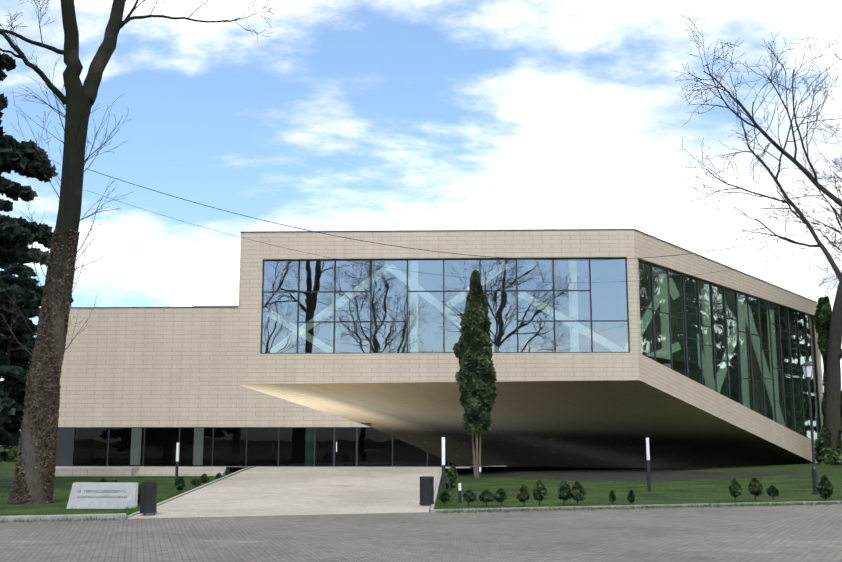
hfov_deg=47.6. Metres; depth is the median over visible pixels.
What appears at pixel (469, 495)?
topiary shrub
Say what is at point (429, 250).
cable span
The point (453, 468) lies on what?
shrub
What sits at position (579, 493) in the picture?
topiary shrub
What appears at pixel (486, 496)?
topiary shrub
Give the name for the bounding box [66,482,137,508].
stone sign
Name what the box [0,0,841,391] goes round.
sky
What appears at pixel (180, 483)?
topiary shrub
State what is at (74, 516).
kerbs
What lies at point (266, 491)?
forecourt paving
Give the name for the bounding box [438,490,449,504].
topiary shrub
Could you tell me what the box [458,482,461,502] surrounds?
bollard light
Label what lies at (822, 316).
tree ivy
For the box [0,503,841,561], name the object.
road
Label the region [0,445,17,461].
hedge
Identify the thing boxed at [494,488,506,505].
topiary shrub
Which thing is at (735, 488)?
topiary shrub
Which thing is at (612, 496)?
shrub
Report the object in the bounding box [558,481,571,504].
topiary shrub
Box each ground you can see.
[0,461,841,492]
[0,466,841,518]
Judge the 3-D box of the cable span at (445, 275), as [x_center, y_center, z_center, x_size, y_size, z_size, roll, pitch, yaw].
[10.395,-3.842,43.040,48.116,8.749,0.012,4,-10,-22]
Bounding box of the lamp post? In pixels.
[801,360,819,494]
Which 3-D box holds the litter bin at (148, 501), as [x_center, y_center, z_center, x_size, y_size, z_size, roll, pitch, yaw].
[-7.560,6.053,26.485,0.464,0.950,0.464,0,-9,2]
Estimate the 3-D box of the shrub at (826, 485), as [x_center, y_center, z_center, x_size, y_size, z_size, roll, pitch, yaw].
[14.056,7.187,33.165,0.541,0.923,0.600,0,-9,2]
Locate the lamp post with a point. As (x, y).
(807, 366)
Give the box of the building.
[55,229,822,475]
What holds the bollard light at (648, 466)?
on the ground at (705, 492)
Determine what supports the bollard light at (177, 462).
on the ground at (705, 492)
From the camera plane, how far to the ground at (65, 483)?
64.85 m
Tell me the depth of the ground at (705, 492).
37.70 m
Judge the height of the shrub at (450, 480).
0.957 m
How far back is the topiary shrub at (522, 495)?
30.30 m
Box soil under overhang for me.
[445,469,826,480]
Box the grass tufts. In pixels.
[0,474,841,522]
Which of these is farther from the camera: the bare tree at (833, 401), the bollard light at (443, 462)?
the bare tree at (833, 401)
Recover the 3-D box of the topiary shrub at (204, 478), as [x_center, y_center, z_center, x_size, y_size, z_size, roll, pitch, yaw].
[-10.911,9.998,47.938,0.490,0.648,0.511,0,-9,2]
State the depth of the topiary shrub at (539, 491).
30.59 m
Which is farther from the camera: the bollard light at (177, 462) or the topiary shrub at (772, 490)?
the bollard light at (177, 462)
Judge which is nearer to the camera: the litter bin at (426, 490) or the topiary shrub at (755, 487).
the litter bin at (426, 490)
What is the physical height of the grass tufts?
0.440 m
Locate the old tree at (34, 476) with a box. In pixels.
[0,0,283,504]
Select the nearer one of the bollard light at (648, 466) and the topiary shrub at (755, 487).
the topiary shrub at (755, 487)
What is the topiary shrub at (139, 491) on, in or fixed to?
on the ground at (705, 492)
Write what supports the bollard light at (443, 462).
on the ground at (705, 492)
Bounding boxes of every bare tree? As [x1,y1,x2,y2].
[675,15,841,464]
[760,152,841,295]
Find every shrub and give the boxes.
[98,477,107,482]
[137,484,140,506]
[174,476,184,491]
[191,478,200,486]
[200,473,208,482]
[215,473,221,479]
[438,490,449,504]
[445,469,456,489]
[449,464,457,476]
[463,489,477,505]
[479,490,493,505]
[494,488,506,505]
[515,484,529,505]
[533,480,546,504]
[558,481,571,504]
[570,481,586,504]
[608,490,616,503]
[627,489,634,503]
[728,478,741,500]
[748,478,762,499]
[766,485,778,499]
[817,474,833,500]
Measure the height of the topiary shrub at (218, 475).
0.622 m
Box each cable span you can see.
[86,168,841,259]
[86,190,839,282]
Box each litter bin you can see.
[139,481,157,515]
[419,476,433,505]
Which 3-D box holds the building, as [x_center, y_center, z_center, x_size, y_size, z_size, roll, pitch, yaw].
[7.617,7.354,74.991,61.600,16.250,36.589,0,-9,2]
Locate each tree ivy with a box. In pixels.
[813,296,841,464]
[841,390,841,421]
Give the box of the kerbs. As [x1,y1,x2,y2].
[0,466,838,521]
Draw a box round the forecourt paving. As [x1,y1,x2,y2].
[127,467,469,518]
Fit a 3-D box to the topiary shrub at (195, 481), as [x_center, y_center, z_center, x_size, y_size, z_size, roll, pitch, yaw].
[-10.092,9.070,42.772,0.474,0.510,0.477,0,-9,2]
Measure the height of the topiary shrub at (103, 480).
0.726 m
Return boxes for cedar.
[0,25,73,449]
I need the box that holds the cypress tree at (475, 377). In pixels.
[452,270,498,477]
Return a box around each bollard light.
[175,442,179,483]
[442,436,444,502]
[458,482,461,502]
[646,437,650,490]
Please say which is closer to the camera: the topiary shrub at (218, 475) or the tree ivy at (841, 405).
the topiary shrub at (218, 475)
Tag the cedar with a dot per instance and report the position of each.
(16, 156)
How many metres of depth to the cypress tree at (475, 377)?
53.21 m
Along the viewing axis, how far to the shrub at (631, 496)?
31.42 m
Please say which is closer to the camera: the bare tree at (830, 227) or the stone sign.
the stone sign
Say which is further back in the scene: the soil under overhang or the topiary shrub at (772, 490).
the soil under overhang

